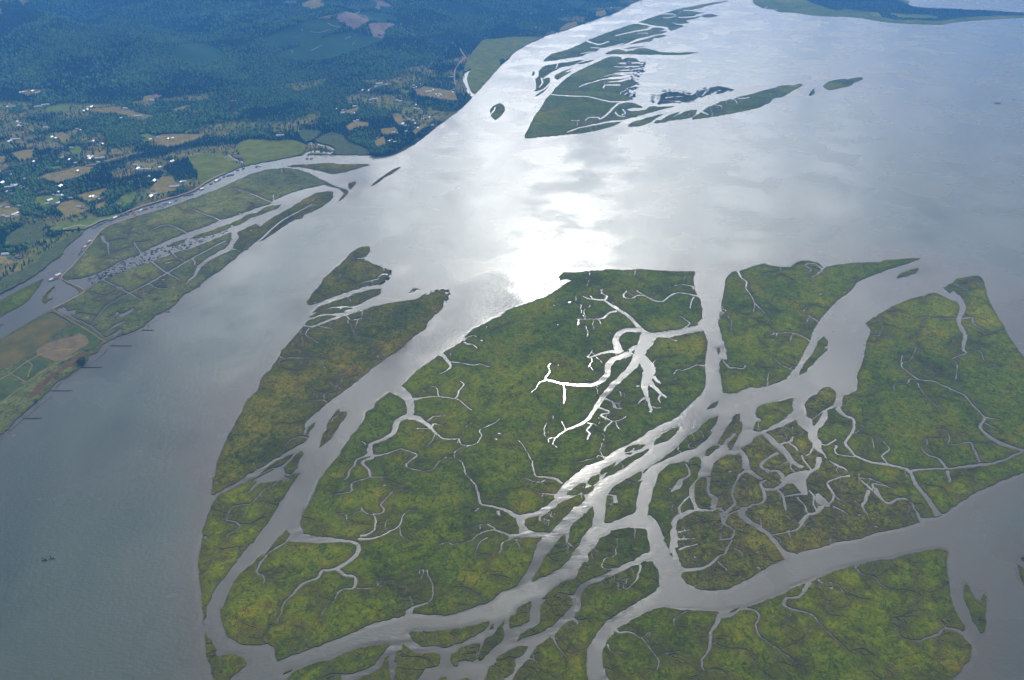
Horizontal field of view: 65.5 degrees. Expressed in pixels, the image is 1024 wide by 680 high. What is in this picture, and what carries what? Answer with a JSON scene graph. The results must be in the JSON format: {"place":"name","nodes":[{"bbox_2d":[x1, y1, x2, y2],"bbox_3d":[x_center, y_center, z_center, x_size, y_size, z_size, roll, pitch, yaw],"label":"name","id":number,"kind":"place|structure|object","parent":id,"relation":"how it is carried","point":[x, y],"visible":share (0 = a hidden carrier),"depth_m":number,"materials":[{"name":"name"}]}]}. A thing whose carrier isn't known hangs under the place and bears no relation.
{"place":"outdoors","nodes":[
{"label":"outdoors","id":0,"kind":"place"},
{"bbox_2d":[0,254,13,264],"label":"dry field","id":1,"kind":"structure","parent":0,"point":[4,261],"depth_m":3477.40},
{"bbox_2d":[0,203,21,217],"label":"dry field","id":2,"kind":"structure","parent":0,"point":[8,211],"depth_m":3974.45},
{"bbox_2d":[0,375,23,400],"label":"field","id":3,"kind":"structure","parent":0,"point":[9,386],"depth_m":2650.14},
{"bbox_2d":[12,149,33,160],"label":"dry field","id":4,"kind":"structure","parent":0,"point":[23,154],"depth_m":4735.15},
{"bbox_2d":[10,355,52,379],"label":"green field","id":5,"kind":"structure","parent":0,"point":[39,363],"depth_m":2749.64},
{"bbox_2d":[0,314,66,369],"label":"field","id":6,"kind":"structure","parent":0,"point":[26,341],"depth_m":2910.75,"materials":[{"name":"plant"}]},
{"bbox_2d":[0,348,77,378],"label":"farm track","id":7,"kind":"structure","parent":0,"point":[34,357],"depth_m":2804.79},
{"bbox_2d":[8,353,77,381],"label":"farm track","id":8,"kind":"structure","parent":0,"point":[43,370],"depth_m":2733.17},
{"bbox_2d":[35,194,59,206],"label":"green field","id":9,"kind":"structure","parent":0,"point":[41,199],"depth_m":4103.85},
{"bbox_2d":[45,104,70,111],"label":"green field","id":10,"kind":"structure","parent":0,"point":[58,108],"depth_m":5611.40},
{"bbox_2d":[55,132,69,141],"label":"dry field","id":11,"kind":"structure","parent":0,"point":[63,136],"depth_m":5046.45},
{"bbox_2d":[37,334,88,360],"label":"dry field","id":12,"kind":"structure","parent":0,"point":[79,341],"depth_m":2862.79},
{"bbox_2d":[37,166,93,181],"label":"dry field","id":13,"kind":"structure","parent":0,"point":[59,176],"depth_m":4440.66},
{"bbox_2d":[57,199,89,216],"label":"dry field","id":14,"kind":"structure","parent":0,"point":[67,208],"depth_m":4008.64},
{"bbox_2d":[59,327,98,349],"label":"green field","id":15,"kind":"structure","parent":0,"point":[93,340],"depth_m":2929.05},
{"bbox_2d":[48,212,122,229],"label":"green field","id":16,"kind":"structure","parent":0,"point":[59,226],"depth_m":3832.08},
{"bbox_2d":[78,188,106,201],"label":"dry field","id":17,"kind":"structure","parent":0,"point":[97,193],"depth_m":4166.54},
{"bbox_2d":[53,216,135,307],"bbox_3d":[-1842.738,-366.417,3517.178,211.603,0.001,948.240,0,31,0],"label":"levee road","id":18,"kind":"structure","parent":0,"point":[80,256],"depth_m":3464.87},
{"bbox_2d":[90,107,152,119],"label":"dry field","id":19,"kind":"structure","parent":0,"point":[118,110],"depth_m":5539.36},
{"bbox_2d":[121,193,134,205],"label":"green field","id":20,"kind":"structure","parent":0,"point":[129,198],"depth_m":4115.71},
{"bbox_2d":[63,173,224,228],"bbox_3d":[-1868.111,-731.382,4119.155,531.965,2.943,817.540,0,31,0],"label":"gravel road","id":21,"kind":"structure","parent":0,"point":[147,203],"depth_m":4061.14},
{"bbox_2d":[149,176,176,194],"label":"dry field","id":22,"kind":"structure","parent":0,"point":[162,184],"depth_m":4279.86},
{"bbox_2d":[146,134,203,146],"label":"dry field","id":23,"kind":"structure","parent":0,"point":[176,139],"depth_m":5009.46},
{"bbox_2d":[189,153,239,182],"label":"meadow","id":24,"kind":"structure","parent":0,"point":[207,166],"depth_m":4563.15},
{"bbox_2d":[236,139,305,165],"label":"meadow","id":25,"kind":"structure","parent":0,"point":[253,151],"depth_m":4818.18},
{"bbox_2d":[302,0,323,8],"bbox_3d":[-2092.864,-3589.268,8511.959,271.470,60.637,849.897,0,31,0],"label":"dry field","id":26,"kind":"structure","parent":0,"point":[311,4],"depth_m":8379.55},
{"bbox_2d":[0,0,640,293],"bbox_3d":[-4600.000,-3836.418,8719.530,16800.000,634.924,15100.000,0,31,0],"label":"hills","id":27,"kind":"structure","parent":0,"point":[35,255],"depth_m":5667.75,"materials":[{"name":"plant"}]},
{"bbox_2d":[6,222,47,245],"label":"shrub marsh","id":28,"kind":"structure","parent":27,"relation":"on","point":[33,237],"depth_m":3719.36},
{"bbox_2d":[0,232,82,292],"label":"shrub marsh","id":29,"kind":"structure","parent":27,"relation":"on","point":[40,263],"depth_m":3433.99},
{"bbox_2d":[173,42,223,64],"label":"young plantation","id":30,"kind":"object","parent":27,"relation":"on","point":[193,53],"visible":0.98,"depth_m":6769.49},
{"bbox_2d":[264,19,341,46],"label":"young plantation","id":31,"kind":"object","parent":27,"relation":"on","point":[293,35],"visible":1,"depth_m":7250.56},
{"bbox_2d":[298,130,320,140],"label":"shrub marsh","id":32,"kind":"structure","parent":27,"relation":"on","point":[306,137],"depth_m":5084.14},
{"bbox_2d":[0,0,636,288],"bbox_3d":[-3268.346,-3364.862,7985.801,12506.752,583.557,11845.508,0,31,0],"label":"conifer forest","id":33,"kind":"object","parent":27,"relation":"on","point":[343,127],"visible":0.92,"depth_m":6109.43,"materials":[{"name":"plant"}]},
{"bbox_2d":[276,31,382,60],"bbox_3d":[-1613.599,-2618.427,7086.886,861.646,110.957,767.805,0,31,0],"label":"young plantation","id":34,"kind":"object","parent":27,"relation":"on","point":[335,45],"visible":1,"depth_m":7062.78,"materials":[{"name":"plant"}]},
{"bbox_2d":[315,132,368,154],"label":"shrub marsh","id":35,"kind":"structure","parent":27,"relation":"on","point":[341,145],"depth_m":4904.13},
{"bbox_2d":[358,12,397,21],"bbox_3d":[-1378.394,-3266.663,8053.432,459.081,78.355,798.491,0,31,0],"label":"young plantation","id":36,"kind":"object","parent":27,"relation":"on","point":[378,15],"visible":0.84,"depth_m":8157.40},
{"bbox_2d":[337,11,368,28],"bbox_3d":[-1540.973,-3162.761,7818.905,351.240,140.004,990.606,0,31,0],"label":"cleared ground","id":37,"kind":"structure","parent":0,"point":[353,20],"depth_m":7543.61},
{"bbox_2d":[347,121,368,129],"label":"dry field","id":38,"kind":"structure","parent":0,"point":[350,126],"depth_m":5268.51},
{"bbox_2d":[368,22,393,37],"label":"cleared ground","id":39,"kind":"structure","parent":0,"point":[378,28],"depth_m":7590.29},
{"bbox_2d":[370,0,392,10],"bbox_3d":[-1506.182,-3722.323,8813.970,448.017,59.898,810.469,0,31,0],"label":"cleared ground","id":40,"kind":"structure","parent":0,"point":[381,3],"depth_m":8705.42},
{"bbox_2d":[381,127,397,134],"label":"dry field","id":41,"kind":"structure","parent":0,"point":[387,131],"depth_m":5157.52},
{"bbox_2d":[393,113,404,124],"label":"dry field","id":42,"kind":"structure","parent":0,"point":[399,118],"depth_m":5391.69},
{"bbox_2d":[414,86,456,99],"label":"dry field","id":43,"kind":"structure","parent":0,"point":[449,95],"depth_m":5973.53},
{"bbox_2d":[464,37,539,92],"bbox_3d":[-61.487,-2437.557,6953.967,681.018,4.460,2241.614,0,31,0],"label":"meadow","id":44,"kind":"structure","parent":0,"point":[483,61],"depth_m":7099.78,"materials":[{"name":"plant"}]},
{"bbox_2d":[0,0,1023,679],"bbox_3d":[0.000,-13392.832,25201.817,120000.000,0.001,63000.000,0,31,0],"label":"river water","id":45,"kind":"structure","parent":0,"point":[910,144],"depth_m":3211.00,"materials":[{"name":"liquid"}]},
{"bbox_2d":[0,279,43,316],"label":"marsh island","id":46,"kind":"structure","parent":45,"relation":"on","point":[18,298],"depth_m":3185.96,"materials":[{"name":"green plant"}]},
{"bbox_2d":[42,286,54,303],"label":"marsh island","id":47,"kind":"structure","parent":45,"relation":"on","point":[45,299],"depth_m":3193.88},
{"bbox_2d":[0,232,254,434],"bbox_3d":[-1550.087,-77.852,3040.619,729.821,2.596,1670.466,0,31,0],"label":"marsh island","id":48,"kind":"structure","parent":45,"relation":"on","point":[154,302],"depth_m":3156.01,"materials":[{"name":"plant"}]},
{"bbox_2d":[28,351,87,398],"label":"russet marsh","id":49,"kind":"structure","parent":48,"relation":"on","point":[37,389],"depth_m":2696.36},
{"bbox_2d":[88,231,227,283],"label":"reeds","id":50,"kind":"object","parent":45,"relation":"in","point":[111,275],"visible":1,"depth_m":3516.68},
{"bbox_2d":[63,168,338,279],"bbox_3d":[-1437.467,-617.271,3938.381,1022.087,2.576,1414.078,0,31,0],"label":"marsh island","id":51,"kind":"structure","parent":45,"relation":"on","point":[224,203],"depth_m":3920.91,"materials":[{"name":"plant"}]},
{"bbox_2d":[192,223,230,237],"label":"marsh island","id":52,"kind":"structure","parent":45,"relation":"on","point":[219,229],"depth_m":3762.95,"materials":[{"name":"green plant"}]},
{"bbox_2d":[204,632,246,679],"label":"marsh island","id":53,"kind":"structure","parent":45,"relation":"on","point":[232,665],"depth_m":1736.42,"materials":[{"name":"green plant"}]},
{"bbox_2d":[197,469,299,623],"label":"marsh island","id":54,"kind":"structure","parent":45,"relation":"on","point":[216,529],"depth_m":2097.04,"materials":[{"name":"green plant"}]},
{"bbox_2d":[231,204,280,225],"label":"marsh island","id":55,"kind":"structure","parent":45,"relation":"on","point":[248,216],"depth_m":3944.43,"materials":[{"name":"green plant"}]},
{"bbox_2d":[265,530,289,554],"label":"marsh island","id":56,"kind":"structure","parent":45,"relation":"on","point":[281,539],"depth_m":2050.91,"materials":[{"name":"green plant"}]},
{"bbox_2d":[263,454,292,471],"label":"marsh island","id":57,"kind":"structure","parent":45,"relation":"on","point":[280,462],"depth_m":2316.80,"materials":[{"name":"green plant"}]},
{"bbox_2d":[233,191,332,249],"bbox_3d":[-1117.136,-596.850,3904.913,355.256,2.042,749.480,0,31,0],"label":"marsh island","id":58,"kind":"structure","parent":45,"relation":"on","point":[257,233],"depth_m":3857.10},
{"bbox_2d":[283,451,302,473],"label":"marsh island","id":59,"kind":"structure","parent":45,"relation":"on","point":[291,466],"depth_m":2309.39,"materials":[{"name":"green plant"}]},
{"bbox_2d":[262,196,333,240],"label":"marsh island","id":60,"kind":"structure","parent":45,"relation":"on","point":[317,205],"depth_m":3966.82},
{"bbox_2d":[305,315,334,325],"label":"marsh island","id":61,"kind":"structure","parent":45,"relation":"on","point":[317,320],"depth_m":3033.85,"materials":[{"name":"green plant"}]},
{"bbox_2d":[309,308,345,316],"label":"marsh island","id":62,"kind":"structure","parent":45,"relation":"on","point":[330,310],"depth_m":3094.19,"materials":[{"name":"green plant"}]},
{"bbox_2d":[288,163,368,173],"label":"marsh island","id":63,"kind":"structure","parent":45,"relation":"on","point":[331,168],"depth_m":4564.53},
{"bbox_2d":[211,290,448,494],"bbox_3d":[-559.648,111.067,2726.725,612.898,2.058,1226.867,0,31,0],"label":"marsh island","id":64,"kind":"structure","parent":45,"relation":"on","point":[263,432],"depth_m":2714.03,"materials":[{"name":"plant"}]},
{"bbox_2d":[320,409,346,446],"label":"marsh island","id":65,"kind":"structure","parent":45,"relation":"on","point":[333,426],"depth_m":2468.84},
{"bbox_2d":[286,643,389,679],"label":"marsh island","id":66,"kind":"structure","parent":45,"relation":"on","point":[357,660],"depth_m":1732.05,"materials":[{"name":"green plant"}]},
{"bbox_2d":[312,289,380,312],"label":"marsh island","id":67,"kind":"structure","parent":45,"relation":"on","point":[356,298],"depth_m":3172.02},
{"bbox_2d":[307,246,389,304],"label":"marsh island","id":68,"kind":"structure","parent":45,"relation":"on","point":[352,271],"depth_m":3347.07,"materials":[{"name":"plant"}]},
{"bbox_2d":[355,656,390,679],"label":"marsh island","id":69,"kind":"structure","parent":45,"relation":"on","point":[382,672],"depth_m":1712.73,"materials":[{"name":"green plant"}]},
{"bbox_2d":[372,167,400,185],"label":"marsh island","id":70,"kind":"structure","parent":45,"relation":"on","point":[386,174],"depth_m":4448.78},
{"bbox_2d":[394,644,440,679],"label":"marsh island","id":71,"kind":"structure","parent":45,"relation":"on","point":[405,664],"depth_m":1736.42,"materials":[{"name":"green plant"}]},
{"bbox_2d":[409,621,488,647],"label":"marsh island","id":72,"kind":"structure","parent":45,"relation":"on","point":[445,638],"depth_m":1799.11,"materials":[{"name":"green plant"}]},
{"bbox_2d":[220,269,707,660],"bbox_3d":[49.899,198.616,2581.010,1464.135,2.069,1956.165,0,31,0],"label":"marsh island","id":73,"kind":"structure","parent":45,"relation":"on","point":[521,349],"depth_m":2336.49,"materials":[{"name":"green plant"}]},
{"bbox_2d":[450,643,479,666],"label":"marsh island","id":74,"kind":"structure","parent":45,"relation":"on","point":[457,656],"depth_m":1756.12,"materials":[{"name":"green plant"}]},
{"bbox_2d":[478,620,504,660],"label":"marsh island","id":75,"kind":"structure","parent":45,"relation":"on","point":[495,638],"depth_m":1785.39,"materials":[{"name":"green plant"}]},
{"bbox_2d":[490,103,504,119],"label":"marsh island","id":76,"kind":"structure","parent":45,"relation":"on","point":[496,113],"depth_m":5591.16,"materials":[{"name":"green plant"}]},
{"bbox_2d":[484,646,527,679],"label":"marsh island","id":77,"kind":"structure","parent":45,"relation":"on","point":[507,665],"depth_m":1732.91,"materials":[{"name":"green plant"}]},
{"bbox_2d":[509,602,530,627],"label":"marsh island","id":78,"kind":"structure","parent":45,"relation":"on","point":[519,618],"depth_m":1844.45,"materials":[{"name":"green plant"}]},
{"bbox_2d":[518,594,571,639],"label":"marsh island","id":79,"kind":"structure","parent":45,"relation":"on","point":[548,619],"depth_m":1854.31,"materials":[{"name":"green plant"}]},
{"bbox_2d":[524,494,585,531],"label":"marsh island","id":80,"kind":"structure","parent":45,"relation":"on","point":[531,523],"depth_m":2122.85,"materials":[{"name":"green plant"}]},
{"bbox_2d":[535,59,585,90],"bbox_3d":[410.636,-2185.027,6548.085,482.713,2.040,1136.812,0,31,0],"label":"marsh island","id":81,"kind":"structure","parent":45,"relation":"on","point":[546,70],"depth_m":6630.22,"materials":[{"name":"green plant"}]},
{"bbox_2d":[532,506,593,580],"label":"marsh island","id":82,"kind":"structure","parent":45,"relation":"on","point":[579,528],"depth_m":2030.02,"materials":[{"name":"green plant"}]},
{"bbox_2d":[567,483,585,494],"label":"marsh island","id":83,"kind":"structure","parent":45,"relation":"on","point":[577,489],"depth_m":2217.30,"materials":[{"name":"green plant"}]},
{"bbox_2d":[512,561,658,679],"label":"marsh island","id":84,"kind":"structure","parent":45,"relation":"on","point":[599,605],"depth_m":1822.59,"materials":[{"name":"green plant"}]},
{"bbox_2d":[587,474,599,485],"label":"marsh island","id":85,"kind":"structure","parent":45,"relation":"on","point":[592,480],"depth_m":2252.99,"materials":[{"name":"green plant"}]},
{"bbox_2d":[542,527,649,598],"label":"marsh island","id":86,"kind":"structure","parent":45,"relation":"on","point":[630,547],"depth_m":2009.43,"materials":[{"name":"green plant"}]},
{"bbox_2d":[524,56,673,137],"bbox_3d":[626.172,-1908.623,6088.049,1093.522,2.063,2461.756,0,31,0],"label":"marsh island","id":87,"kind":"structure","parent":45,"relation":"on","point":[560,115],"depth_m":5728.99,"materials":[{"name":"green plant"}]},
{"bbox_2d":[544,24,663,60],"bbox_3d":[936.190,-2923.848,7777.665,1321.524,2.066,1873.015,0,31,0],"label":"marsh island","id":88,"kind":"structure","parent":45,"relation":"on","point":[610,37],"depth_m":7776.80,"materials":[{"name":"green plant"}]},
{"bbox_2d":[604,471,641,522],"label":"marsh island","id":89,"kind":"structure","parent":45,"relation":"on","point":[625,505],"depth_m":2182.60,"materials":[{"name":"green plant"}]},
{"bbox_2d":[604,449,648,477],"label":"marsh island","id":90,"kind":"structure","parent":45,"relation":"on","point":[627,461],"depth_m":2316.87,"materials":[{"name":"green plant"}]},
{"bbox_2d":[625,61,645,100],"bbox_3d":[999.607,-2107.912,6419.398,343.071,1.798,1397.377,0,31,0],"label":"reeds","id":91,"kind":"object","parent":45,"relation":"in","point":[637,83],"visible":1,"depth_m":6479.75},
{"bbox_2d":[621,31,666,44],"bbox_3d":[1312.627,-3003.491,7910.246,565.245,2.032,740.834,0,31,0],"label":"marsh island","id":92,"kind":"structure","parent":45,"relation":"on","point":[655,33],"depth_m":8046.38,"materials":[{"name":"green plant"}]},
{"bbox_2d":[628,114,662,126],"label":"marsh island","id":93,"kind":"structure","parent":45,"relation":"on","point":[644,121],"depth_m":5354.53,"materials":[{"name":"green plant"}]},
{"bbox_2d":[629,35,665,44],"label":"marsh island","id":94,"kind":"structure","parent":45,"relation":"on","point":[649,39],"depth_m":7820.33,"materials":[{"name":"green plant"}]},
{"bbox_2d":[606,48,698,54],"bbox_3d":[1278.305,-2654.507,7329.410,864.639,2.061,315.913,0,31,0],"label":"marsh island","id":95,"kind":"structure","parent":45,"relation":"on","point":[642,51],"depth_m":7288.28,"materials":[{"name":"green plant"}]},
{"bbox_2d":[654,427,678,444],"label":"marsh island","id":96,"kind":"structure","parent":45,"relation":"on","point":[667,435],"depth_m":2425.68,"materials":[{"name":"green plant"}]},
{"bbox_2d":[654,112,678,122],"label":"marsh island","id":97,"kind":"structure","parent":45,"relation":"on","point":[668,117],"depth_m":5417.27,"materials":[{"name":"green plant"}]},
{"bbox_2d":[648,456,701,547],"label":"marsh island","id":98,"kind":"structure","parent":45,"relation":"on","point":[661,513],"depth_m":2199.79,"materials":[{"name":"green plant"}]},
{"bbox_2d":[643,416,717,472],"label":"marsh island","id":99,"kind":"structure","parent":45,"relation":"on","point":[706,427],"depth_m":2409.30,"materials":[{"name":"green plant"}]},
{"bbox_2d":[640,1,725,30],"bbox_3d":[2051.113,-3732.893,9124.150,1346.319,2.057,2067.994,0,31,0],"label":"marsh island","id":100,"kind":"structure","parent":45,"relation":"on","point":[658,20],"depth_m":8866.64,"materials":[{"name":"green plant"}]},
{"bbox_2d":[670,110,696,120],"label":"marsh island","id":101,"kind":"structure","parent":45,"relation":"on","point":[685,115],"depth_m":5481.29,"materials":[{"name":"green plant"}]},
{"bbox_2d":[657,87,731,103],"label":"marsh island","id":102,"kind":"structure","parent":45,"relation":"on","point":[698,94],"depth_m":5952.24,"materials":[{"name":"green plant"}]},
{"bbox_2d":[650,86,733,104],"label":"reeds","id":103,"kind":"object","parent":102,"relation":"on","point":[651,98],"visible":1,"depth_m":5949.15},
{"bbox_2d":[718,414,742,449],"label":"marsh island","id":104,"kind":"structure","parent":45,"relation":"on","point":[737,426],"depth_m":2443.11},
{"bbox_2d":[692,83,802,119],"bbox_3d":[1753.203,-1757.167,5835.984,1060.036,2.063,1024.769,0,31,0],"label":"marsh island","id":105,"kind":"structure","parent":45,"relation":"on","point":[753,101],"depth_m":5777.00,"materials":[{"name":"green plant"}]},
{"bbox_2d":[753,398,793,430],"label":"marsh island","id":106,"kind":"structure","parent":45,"relation":"on","point":[779,409],"depth_m":2527.08,"materials":[{"name":"green plant"}]},
{"bbox_2d":[602,548,971,679],"bbox_3d":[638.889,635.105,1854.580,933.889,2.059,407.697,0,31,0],"label":"marsh island","id":107,"kind":"structure","parent":45,"relation":"on","point":[818,652],"depth_m":1798.88,"materials":[{"name":"green plant"}]},
{"bbox_2d":[675,420,919,589],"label":"marsh island","id":108,"kind":"structure","parent":45,"relation":"on","point":[709,546],"depth_m":2129.34,"materials":[{"name":"plant"}]},
{"bbox_2d":[799,336,827,374],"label":"marsh island","id":109,"kind":"structure","parent":45,"relation":"on","point":[819,349],"depth_m":2830.25,"materials":[{"name":"green plant"}]},
{"bbox_2d":[718,258,919,392],"bbox_3d":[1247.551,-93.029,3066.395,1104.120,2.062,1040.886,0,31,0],"label":"marsh island","id":110,"kind":"structure","parent":45,"relation":"on","point":[784,297],"depth_m":3094.10,"materials":[{"name":"green plant"}]},
{"bbox_2d":[805,387,835,425],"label":"marsh island","id":111,"kind":"structure","parent":45,"relation":"on","point":[824,398],"depth_m":2573.61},
{"bbox_2d":[823,77,862,89],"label":"marsh island","id":112,"kind":"structure","parent":45,"relation":"on","point":[835,84],"depth_m":6271.57,"materials":[{"name":"green plant"}]},
{"bbox_2d":[753,0,1023,24],"bbox_3d":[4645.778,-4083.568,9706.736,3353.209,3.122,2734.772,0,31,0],"label":"peninsula","id":113,"kind":"object","parent":45,"relation":"in","point":[806,7],"visible":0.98,"depth_m":9151.84,"materials":[{"name":"green plant"}]},
{"bbox_2d":[807,0,1023,20],"bbox_3d":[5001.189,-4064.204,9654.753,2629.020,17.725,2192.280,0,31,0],"label":"distant wood","id":114,"kind":"object","parent":113,"relation":"on","point":[906,9],"visible":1,"depth_m":9324.57,"materials":[{"name":"plant"}]},
{"bbox_2d":[897,268,918,277],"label":"marsh island","id":115,"kind":"structure","parent":45,"relation":"on","point":[910,272],"depth_m":3379.90,"materials":[{"name":"green plant"}]},
{"bbox_2d":[817,275,1023,517],"bbox_3d":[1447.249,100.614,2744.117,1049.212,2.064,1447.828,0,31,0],"label":"marsh island","id":116,"kind":"structure","parent":45,"relation":"on","point":[905,420],"depth_m":2564.10,"materials":[{"name":"green plant"}]},
{"bbox_2d":[964,582,986,632],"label":"marsh island","id":117,"kind":"structure","parent":45,"relation":"on","point":[977,608],"depth_m":1866.69,"materials":[{"name":"green plant"}]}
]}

